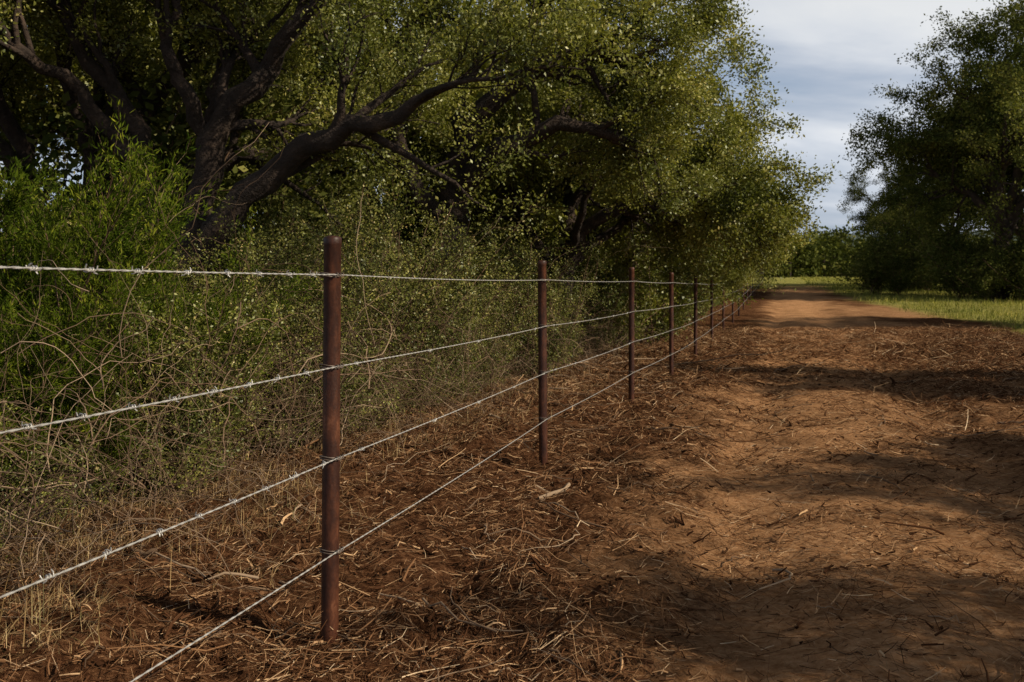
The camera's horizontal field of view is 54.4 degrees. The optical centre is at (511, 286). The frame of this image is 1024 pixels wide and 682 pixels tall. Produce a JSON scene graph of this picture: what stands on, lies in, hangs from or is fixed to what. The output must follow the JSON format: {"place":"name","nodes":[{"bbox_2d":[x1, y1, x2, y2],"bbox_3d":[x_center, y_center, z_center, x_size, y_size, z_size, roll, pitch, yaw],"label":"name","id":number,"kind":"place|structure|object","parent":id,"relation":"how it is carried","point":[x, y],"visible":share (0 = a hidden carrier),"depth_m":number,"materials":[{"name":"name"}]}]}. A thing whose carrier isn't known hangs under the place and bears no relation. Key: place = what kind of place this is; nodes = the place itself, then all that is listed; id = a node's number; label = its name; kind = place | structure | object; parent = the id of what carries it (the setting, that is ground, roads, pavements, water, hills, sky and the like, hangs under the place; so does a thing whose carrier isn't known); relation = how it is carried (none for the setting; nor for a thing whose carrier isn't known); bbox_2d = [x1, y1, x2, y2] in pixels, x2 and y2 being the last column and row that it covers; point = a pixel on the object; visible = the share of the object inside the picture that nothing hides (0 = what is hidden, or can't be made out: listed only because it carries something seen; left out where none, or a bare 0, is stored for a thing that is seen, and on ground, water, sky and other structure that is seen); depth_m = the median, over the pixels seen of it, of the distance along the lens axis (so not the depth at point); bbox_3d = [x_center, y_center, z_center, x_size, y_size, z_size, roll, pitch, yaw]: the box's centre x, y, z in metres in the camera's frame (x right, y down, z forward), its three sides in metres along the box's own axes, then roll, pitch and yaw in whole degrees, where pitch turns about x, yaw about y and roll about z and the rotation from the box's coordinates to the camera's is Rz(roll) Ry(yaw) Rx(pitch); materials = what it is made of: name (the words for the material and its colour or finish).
{"place":"outdoors","nodes":[
{"label":"outdoors","id":0,"kind":"place"},
{"bbox_2d":[0,276,1023,681],"bbox_3d":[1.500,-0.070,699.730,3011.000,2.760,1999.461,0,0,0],"label":"ground","id":1,"kind":"structure","parent":0,"point":[798,302],"depth_m":4.67,"materials":[{"name":"brown soil"}]},
{"bbox_2d":[0,403,43,456],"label":"brush shrub","id":2,"kind":"object","parent":1,"relation":"on","point":[6,429],"visible":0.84,"depth_m":4.27,"materials":[{"name":"green plant"}]},
{"bbox_2d":[0,137,149,356],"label":"juniper bush","id":3,"kind":"object","parent":1,"relation":"on","point":[10,204],"visible":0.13,"depth_m":5.86,"materials":[{"name":"green plant"}]},
{"bbox_2d":[0,219,159,543],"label":"juniper bush","id":4,"kind":"object","parent":1,"relation":"on","point":[11,315],"visible":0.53,"depth_m":4.91,"materials":[{"name":"green plant"}]},
{"bbox_2d":[0,377,167,562],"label":"brush shrub","id":5,"kind":"object","parent":1,"relation":"on","point":[34,510],"visible":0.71,"depth_m":4.54,"materials":[{"name":"green plant"}]},
{"bbox_2d":[0,412,175,526],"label":"brush shrub","id":6,"kind":"object","parent":1,"relation":"on","point":[47,510],"visible":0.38,"depth_m":5.09,"materials":[{"name":"green plant"}]},
{"bbox_2d":[0,269,191,515],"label":"juniper bush","id":7,"kind":"object","parent":1,"relation":"on","point":[93,378],"visible":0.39,"depth_m":5.20,"materials":[{"name":"green plant"}]},
{"bbox_2d":[0,156,200,269],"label":"brush shrub","id":8,"kind":"object","parent":1,"relation":"on","point":[183,256],"visible":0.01,"depth_m":7.87,"materials":[{"name":"green plant"}]},
{"bbox_2d":[0,94,214,478],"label":"juniper bush","id":9,"kind":"object","parent":1,"relation":"on","point":[126,251],"visible":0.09,"depth_m":5.85,"materials":[{"name":"green plant"}]},
{"bbox_2d":[0,134,224,494],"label":"juniper bush","id":10,"kind":"object","parent":1,"relation":"on","point":[50,252],"visible":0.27,"depth_m":5.48,"materials":[{"name":"green plant"}]},
{"bbox_2d":[0,0,240,167],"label":"live oak tree","id":11,"kind":"object","parent":1,"relation":"on","point":[35,118],"visible":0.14,"depth_m":13.36,"materials":[{"name":"green plant"}]},
{"bbox_2d":[0,250,311,505],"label":"brush shrub","id":12,"kind":"object","parent":1,"relation":"on","point":[200,403],"visible":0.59,"depth_m":5.68,"materials":[{"name":"green plant"}]},
{"bbox_2d":[8,215,312,458],"bbox_3d":[-2.850,0.415,6.705,2.937,1.790,1.854,0,0,-7],"label":"brush shrub","id":13,"kind":"object","parent":1,"relation":"on","point":[276,294],"visible":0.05,"depth_m":7.09,"materials":[{"name":"green plant"}]},
{"bbox_2d":[18,207,319,491],"bbox_3d":[-2.137,0.386,6.413,1.751,1.784,1.547,0,0,-16],"label":"shrub","id":14,"kind":"object","parent":1,"relation":"on","point":[237,282],"visible":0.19,"depth_m":6.23,"materials":[{"name":"green plant"}]},
{"bbox_2d":[0,30,352,314],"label":"live oak tree","id":15,"kind":"object","parent":1,"relation":"on","point":[52,137],"visible":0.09,"depth_m":10.05,"materials":[{"name":"green plant"}]},
{"bbox_2d":[0,0,399,216],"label":"live oak tree","id":16,"kind":"object","parent":1,"relation":"on","point":[61,135],"depth_m":18.59,"materials":[{"name":"green plant"}]},
{"bbox_2d":[126,370,300,482],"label":"brush shrub","id":17,"kind":"object","parent":1,"relation":"on","point":[255,424],"visible":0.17,"depth_m":6.35,"materials":[{"name":"green plant"}]},
{"bbox_2d":[138,235,299,327],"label":"brush shrub","id":18,"kind":"object","parent":1,"relation":"on","point":[220,284],"visible":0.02,"depth_m":8.74,"materials":[{"name":"green plant"}]},
{"bbox_2d":[1,0,438,238],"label":"live oak tree","id":19,"kind":"object","parent":1,"relation":"on","point":[56,92],"visible":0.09,"depth_m":13.17,"materials":[{"name":"green plant"}]},
{"bbox_2d":[130,224,317,320],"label":"brush shrub","id":20,"kind":"object","parent":1,"relation":"on","point":[221,280],"visible":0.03,"depth_m":8.18,"materials":[{"name":"green plant"}]},
{"bbox_2d":[23,52,436,279],"bbox_3d":[-3.871,-0.711,13.493,6.245,4.157,4.000,0,0,12],"label":"live oak tree","id":21,"kind":"object","parent":1,"relation":"on","point":[323,194],"visible":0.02,"depth_m":12.68,"materials":[{"name":"green plant"}]},
{"bbox_2d":[103,78,357,308],"bbox_3d":[-3.991,-0.381,12.069,5.253,3.497,3.364,0,0,20],"label":"brush shrub","id":22,"kind":"object","parent":1,"relation":"on","point":[242,140],"visible":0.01,"depth_m":10.89,"materials":[{"name":"green plant"}]},
{"bbox_2d":[166,236,305,455],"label":"brush shrub","id":23,"kind":"object","parent":1,"relation":"on","point":[200,283],"visible":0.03,"depth_m":8.11,"materials":[{"name":"green plant"}]},
{"bbox_2d":[178,266,296,433],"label":"brush shrub","id":24,"kind":"object","parent":1,"relation":"on","point":[230,315],"visible":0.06,"depth_m":7.42,"materials":[{"name":"green plant"}]},
{"bbox_2d":[139,218,351,403],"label":"brush shrub","id":25,"kind":"object","parent":1,"relation":"on","point":[250,264],"visible":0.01,"depth_m":9.46,"materials":[{"name":"green plant"}]},
{"bbox_2d":[0,0,522,259],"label":"live oak tree","id":26,"kind":"object","parent":1,"relation":"on","point":[14,133],"visible":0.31,"depth_m":10.40,"materials":[{"name":"green plant"}]},
{"bbox_2d":[225,173,376,281],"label":"brush shrub","id":27,"kind":"object","parent":1,"relation":"on","point":[271,197],"depth_m":15.03,"materials":[{"name":"green plant"}]},
{"bbox_2d":[201,172,401,403],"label":"brush shrub","id":28,"kind":"object","parent":1,"relation":"on","point":[280,224],"visible":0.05,"depth_m":9.95,"materials":[{"name":"green plant"}]},
{"bbox_2d":[167,174,436,419],"bbox_3d":[-2.025,0.182,9.051,2.460,2.284,3.016,0,0,-15],"label":"brush shrub","id":29,"kind":"object","parent":1,"relation":"on","point":[403,270],"visible":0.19,"depth_m":8.65,"materials":[{"name":"green plant"}]},
{"bbox_2d":[220,208,407,343],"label":"brush shrub","id":30,"kind":"object","parent":1,"relation":"on","point":[323,237],"visible":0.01,"depth_m":11.06,"materials":[{"name":"green plant"}]},
{"bbox_2d":[230,308,401,450],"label":"brush shrub","id":31,"kind":"object","parent":1,"relation":"on","point":[298,421],"visible":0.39,"depth_m":7.40,"materials":[{"name":"green plant"}]},
{"bbox_2d":[210,220,432,431],"bbox_3d":[-1.627,0.365,8.190,1.874,1.880,2.142,0,0,5],"label":"brush shrub","id":32,"kind":"object","parent":1,"relation":"on","point":[318,317],"visible":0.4,"depth_m":8.01,"materials":[{"name":"green plant"}]},
{"bbox_2d":[245,206,398,323],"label":"brush shrub","id":33,"kind":"object","parent":1,"relation":"on","point":[318,240],"visible":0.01,"depth_m":11.52,"materials":[{"name":"green plant"}]},
{"bbox_2d":[168,210,492,418],"bbox_3d":[-1.701,0.303,9.294,2.050,2.018,2.721,0,0,42],"label":"brush shrub","id":34,"kind":"object","parent":1,"relation":"on","point":[409,332],"visible":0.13,"depth_m":9.17,"materials":[{"name":"green plant"}]},
{"bbox_2d":[0,0,675,312],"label":"live oak tree","id":35,"kind":"object","parent":1,"relation":"on","point":[340,134],"visible":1,"depth_m":8.94,"materials":[{"name":"green plant"}]},
{"bbox_2d":[75,0,624,249],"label":"live oak tree","id":36,"kind":"object","parent":1,"relation":"on","point":[543,216],"visible":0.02,"depth_m":17.08,"materials":[{"name":"green plant"}]},
{"bbox_2d":[0,112,705,655],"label":"dry vines","id":37,"kind":"object","parent":1,"relation":"on","point":[160,452],"visible":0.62,"depth_m":5.03,"materials":[{"name":"brown plant"}]},
{"bbox_2d":[229,161,489,386],"bbox_3d":[-2.073,-0.052,11.361,3.547,2.740,2.771,0,0,24],"label":"brush shrub","id":38,"kind":"object","parent":1,"relation":"on","point":[367,214],"visible":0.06,"depth_m":11.37,"materials":[{"name":"green plant"}]},
{"bbox_2d":[0,302,726,670],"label":"dry grass","id":39,"kind":"structure","parent":1,"relation":"on","point":[100,602],"depth_m":4.86,"materials":[{"name":"brown plant"}]},
{"bbox_2d":[293,343,444,434],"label":"brush shrub","id":40,"kind":"object","parent":1,"relation":"on","point":[378,421],"visible":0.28,"depth_m":8.21,"materials":[{"name":"green plant"}]},
{"bbox_2d":[264,191,485,398],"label":"brush shrub","id":41,"kind":"object","parent":1,"relation":"on","point":[441,294],"visible":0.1,"depth_m":10.03,"materials":[{"name":"green plant"}]},
{"bbox_2d":[0,235,763,681],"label":"wire fence","id":42,"kind":"object","parent":1,"relation":"on","point":[330,455],"visible":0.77,"depth_m":3.42,"materials":[{"name":"brown metal"}]},
{"bbox_2d":[276,150,517,317],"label":"brush shrub","id":43,"kind":"object","parent":1,"relation":"on","point":[405,231],"visible":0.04,"depth_m":16.07,"materials":[{"name":"green plant"}]},
{"bbox_2d":[314,163,490,272],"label":"brush shrub","id":44,"kind":"object","parent":1,"relation":"on","point":[382,209],"depth_m":18.04,"materials":[{"name":"green plant"}]},
{"bbox_2d":[238,163,576,409],"bbox_3d":[-1.101,-0.009,9.949,3.370,2.604,2.632,0,0,18],"label":"brush shrub","id":45,"kind":"object","parent":1,"relation":"on","point":[417,285],"visible":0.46,"depth_m":9.64,"materials":[{"name":"green plant"}]},
{"bbox_2d":[309,202,508,394],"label":"brush shrub","id":46,"kind":"object","parent":1,"relation":"on","point":[406,330],"visible":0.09,"depth_m":10.83,"materials":[{"name":"green plant"}]},
{"bbox_2d":[320,185,501,287],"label":"brush shrub","id":47,"kind":"object","parent":1,"relation":"on","point":[412,228],"visible":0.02,"depth_m":17.62,"materials":[{"name":"green plant"}]},
{"bbox_2d":[341,330,482,419],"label":"brush shrub","id":48,"kind":"object","parent":1,"relation":"on","point":[404,380],"visible":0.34,"depth_m":9.07,"materials":[{"name":"green plant"}]},
{"bbox_2d":[367,335,500,409],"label":"brush shrub","id":49,"kind":"object","parent":1,"relation":"on","point":[431,394],"visible":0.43,"depth_m":9.71,"materials":[{"name":"green plant"}]},
{"bbox_2d":[375,232,498,367],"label":"brush shrub","id":50,"kind":"object","parent":1,"relation":"on","point":[425,272],"visible":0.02,"depth_m":12.45,"materials":[{"name":"green plant"}]},
{"bbox_2d":[407,321,517,402],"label":"brush shrub","id":51,"kind":"object","parent":1,"relation":"on","point":[464,376],"visible":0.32,"depth_m":10.37,"materials":[{"name":"green plant"}]},
{"bbox_2d":[353,219,585,369],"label":"brush shrub","id":52,"kind":"object","parent":1,"relation":"on","point":[504,294],"visible":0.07,"depth_m":11.89,"materials":[{"name":"green plant"}]},
{"bbox_2d":[396,262,547,398],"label":"brush shrub","id":53,"kind":"object","parent":1,"relation":"on","point":[471,307],"visible":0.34,"depth_m":10.57,"materials":[{"name":"green plant"}]},
{"bbox_2d":[400,224,543,372],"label":"brush shrub","id":54,"kind":"object","parent":1,"relation":"on","point":[489,270],"visible":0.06,"depth_m":13.70,"materials":[{"name":"green plant"}]},
{"bbox_2d":[188,0,757,374],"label":"live oak tree","id":55,"kind":"object","parent":1,"relation":"on","point":[641,140],"visible":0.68,"depth_m":12.50,"materials":[{"name":"green plant"}]},
{"bbox_2d":[427,264,550,380],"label":"brush shrub","id":56,"kind":"object","parent":1,"relation":"on","point":[488,340],"visible":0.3,"depth_m":12.05,"materials":[{"name":"green plant"}]},
{"bbox_2d":[469,225,519,302],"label":"brush shrub","id":57,"kind":"object","parent":1,"relation":"on","point":[497,242],"visible":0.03,"depth_m":21.09,"materials":[{"name":"green plant"}]},
{"bbox_2d":[398,0,605,334],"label":"live oak tree","id":58,"kind":"object","parent":1,"relation":"on","point":[517,231],"depth_m":21.84,"materials":[{"name":"green plant"}]},
{"bbox_2d":[461,327,550,390],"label":"brush shrub","id":59,"kind":"object","parent":1,"relation":"on","point":[491,362],"visible":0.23,"depth_m":11.29,"materials":[{"name":"green plant"}]},
{"bbox_2d":[0,350,1023,681],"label":"fallen sticks","id":60,"kind":"object","parent":1,"relation":"on","point":[198,572],"visible":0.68,"depth_m":4.61,"materials":[{"name":"brown wood"}]},
{"bbox_2d":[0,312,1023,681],"bbox_3d":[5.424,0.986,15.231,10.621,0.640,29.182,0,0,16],"label":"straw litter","id":61,"kind":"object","parent":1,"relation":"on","point":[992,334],"visible":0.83,"depth_m":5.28,"materials":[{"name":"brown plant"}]},
{"bbox_2d":[469,223,576,320],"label":"brush shrub","id":62,"kind":"object","parent":1,"relation":"on","point":[510,247],"visible":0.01,"depth_m":18.92,"materials":[{"name":"green plant"}]},
{"bbox_2d":[466,233,585,360],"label":"brush shrub","id":63,"kind":"object","parent":1,"relation":"on","point":[568,265],"visible":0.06,"depth_m":16.16,"materials":[{"name":"green plant"}]},
{"bbox_2d":[465,233,586,357],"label":"brush shrub","id":64,"kind":"object","parent":1,"relation":"on","point":[506,325],"visible":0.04,"depth_m":14.96,"materials":[{"name":"green plant"}]},
{"bbox_2d":[499,306,583,375],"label":"brush shrub","id":65,"kind":"object","parent":1,"relation":"on","point":[536,351],"visible":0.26,"depth_m":13.24,"materials":[{"name":"green plant"}]},
{"bbox_2d":[487,244,601,350],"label":"brush shrub","id":66,"kind":"object","parent":1,"relation":"on","point":[551,278],"visible":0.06,"depth_m":17.34,"materials":[{"name":"green plant"}]},
{"bbox_2d":[470,213,628,375],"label":"brush shrub","id":67,"kind":"object","parent":1,"relation":"on","point":[550,298],"visible":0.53,"depth_m":13.05,"materials":[{"name":"green plant"}]},
{"bbox_2d":[503,271,600,364],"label":"brush shrub","id":68,"kind":"object","parent":1,"relation":"on","point":[571,305],"visible":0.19,"depth_m":15.12,"materials":[{"name":"green plant"}]},
{"bbox_2d":[470,222,655,344],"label":"brush shrub","id":69,"kind":"object","parent":1,"relation":"on","point":[602,276],"visible":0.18,"depth_m":18.44,"materials":[{"name":"green plant"}]},
{"bbox_2d":[517,299,613,357],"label":"brush shrub","id":70,"kind":"object","parent":1,"relation":"on","point":[590,337],"visible":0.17,"depth_m":16.35,"materials":[{"name":"green plant"}]},
{"bbox_2d":[508,208,662,343],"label":"brush shrub","id":71,"kind":"object","parent":1,"relation":"on","point":[612,257],"visible":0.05,"depth_m":20.39,"materials":[{"name":"green plant"}]},
{"bbox_2d":[573,301,627,352],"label":"brush shrub","id":72,"kind":"object","parent":1,"relation":"on","point":[593,342],"visible":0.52,"depth_m":17.85,"materials":[{"name":"green plant"}]},
{"bbox_2d":[541,225,677,347],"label":"brush shrub","id":73,"kind":"object","parent":1,"relation":"on","point":[637,315],"visible":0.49,"depth_m":18.59,"materials":[{"name":"green plant"}]},
{"bbox_2d":[382,1,841,359],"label":"live oak tree","id":74,"kind":"object","parent":1,"relation":"on","point":[737,207],"visible":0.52,"depth_m":15.97,"materials":[{"name":"green plant"}]},
{"bbox_2d":[489,94,816,343],"bbox_3d":[2.734,-1.568,20.484,6.988,5.892,5.428,0,0,-14],"label":"live oak tree","id":75,"kind":"object","parent":1,"relation":"on","point":[744,262],"visible":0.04,"depth_m":20.41,"materials":[{"name":"green plant"}]},
{"bbox_2d":[546,223,762,344],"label":"brush shrub","id":76,"kind":"object","parent":1,"relation":"on","point":[654,322],"visible":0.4,"depth_m":20.34,"materials":[{"name":"green plant"}]},
{"bbox_2d":[598,228,743,340],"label":"brush shrub","id":77,"kind":"object","parent":1,"relation":"on","point":[687,268],"visible":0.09,"depth_m":21.64,"materials":[{"name":"green plant"}]},
{"bbox_2d":[596,231,751,299],"bbox_3d":[4.572,-0.826,29.392,5.036,4.247,3.912,0,0,4],"label":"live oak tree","id":78,"kind":"object","parent":1,"relation":"on","point":[728,285],"depth_m":29.09,"materials":[{"name":"green plant"}]},
{"bbox_2d":[586,211,763,306],"bbox_3d":[3.661,-0.839,24.862,5.199,4.384,4.039,0,0,9],"label":"live oak tree","id":79,"kind":"object","parent":1,"relation":"on","point":[736,272],"visible":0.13,"depth_m":24.25,"materials":[{"name":"green plant"}]},
{"bbox_2d":[601,237,749,334],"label":"brush shrub","id":80,"kind":"object","parent":1,"relation":"on","point":[691,300],"visible":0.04,"depth_m":23.26,"materials":[{"name":"green plant"}]},
{"bbox_2d":[640,262,730,333],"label":"brush shrub","id":81,"kind":"object","parent":1,"relation":"on","point":[693,299],"visible":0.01,"depth_m":24.43,"materials":[{"name":"green plant"}]},
{"bbox_2d":[680,284,737,323],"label":"brush shrub","id":82,"kind":"object","parent":1,"relation":"on","point":[700,311],"visible":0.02,"depth_m":30.72,"materials":[{"name":"green plant"}]},
{"bbox_2d":[816,212,927,294],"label":"brush shrub","id":83,"kind":"object","parent":1,"relation":"on","point":[869,277],"visible":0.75,"depth_m":56.65,"materials":[{"name":"green plant"}]},
{"bbox_2d":[757,221,1016,277],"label":"distant trees","id":84,"kind":"object","parent":1,"relation":"on","point":[804,263],"visible":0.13,"depth_m":116.89,"materials":[{"name":"green plant"}]},
{"bbox_2d":[862,233,929,294],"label":"brush shrub","id":85,"kind":"object","parent":1,"relation":"on","point":[898,279],"visible":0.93,"depth_m":54.96,"materials":[{"name":"green plant"}]},
{"bbox_2d":[844,223,952,290],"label":"brush shrub","id":86,"kind":"object","parent":1,"relation":"on","point":[919,236],"visible":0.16,"depth_m":63.62,"materials":[{"name":"green plant"}]},
{"bbox_2d":[837,156,973,283],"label":"oak tree","id":87,"kind":"object","parent":1,"relation":"on","point":[869,224],"visible":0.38,"depth_m":65.48,"materials":[{"name":"green plant"}]},
{"bbox_2d":[799,274,1023,333],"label":"meadow grass","id":88,"kind":"structure","parent":1,"relation":"on","point":[846,291],"depth_m":46.79,"materials":[{"name":"green plant"}]},
{"bbox_2d":[838,0,1023,233],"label":"oak tree","id":89,"kind":"object","parent":1,"relation":"on","point":[994,121],"visible":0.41,"depth_m":50.46,"materials":[{"name":"green plant"}]},
{"bbox_2d":[841,0,1023,299],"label":"oak tree","id":90,"kind":"object","parent":1,"relation":"on","point":[1007,207],"visible":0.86,"depth_m":49.57,"materials":[{"name":"green plant"}]},
{"bbox_2d":[868,175,1006,249],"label":"oak tree","id":91,"kind":"object","parent":1,"relation":"on","point":[955,194],"visible":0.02,"depth_m":73.14,"materials":[{"name":"green plant"}]},
{"bbox_2d":[892,212,1014,298],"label":"brush shrub","id":92,"kind":"object","parent":1,"relation":"on","point":[950,268],"visible":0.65,"depth_m":50.98,"materials":[{"name":"green plant"}]},
{"bbox_2d":[907,55,1023,254],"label":"oak tree","id":93,"kind":"object","parent":1,"relation":"on","point":[1017,227],"visible":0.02,"depth_m":64.25,"materials":[{"name":"green plant"}]},
{"bbox_2d":[933,231,1013,294],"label":"brush shrub","id":94,"kind":"object","parent":1,"relation":"on","point":[981,250],"visible":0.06,"depth_m":50.93,"materials":[{"name":"green plant"}]},
{"bbox_2d":[949,240,1015,299],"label":"brush shrub","id":95,"kind":"object","parent":1,"relation":"on","point":[985,291],"visible":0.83,"depth_m":48.44,"materials":[{"name":"green plant"}]},
{"bbox_2d":[952,228,1023,298],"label":"brush shrub","id":96,"kind":"object","parent":1,"relation":"on","point":[1013,263],"visible":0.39,"depth_m":49.05,"materials":[{"name":"green plant"}]},
{"bbox_2d":[964,234,1011,281],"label":"brush shrub","id":97,"kind":"object","parent":1,"relation":"on","point":[972,243],"visible":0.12,"depth_m":50.65,"materials":[{"name":"green plant"}]},
{"bbox_2d":[971,220,1023,300],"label":"brush shrub","id":98,"kind":"object","parent":1,"relation":"on","point":[1020,275],"visible":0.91,"depth_m":47.80,"materials":[{"name":"green plant"}]},
{"bbox_2d":[1001,88,1023,147],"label":"oak tree","id":99,"kind":"object","parent":1,"relation":"on","point":[1011,103],"visible":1,"depth_m":31.79,"materials":[{"name":"green plant"}]},
{"bbox_2d":[0,0,1023,234],"label":"sky","id":100,"kind":"structure","parent":0,"point":[829,55],"materials":[{"name":"white"}]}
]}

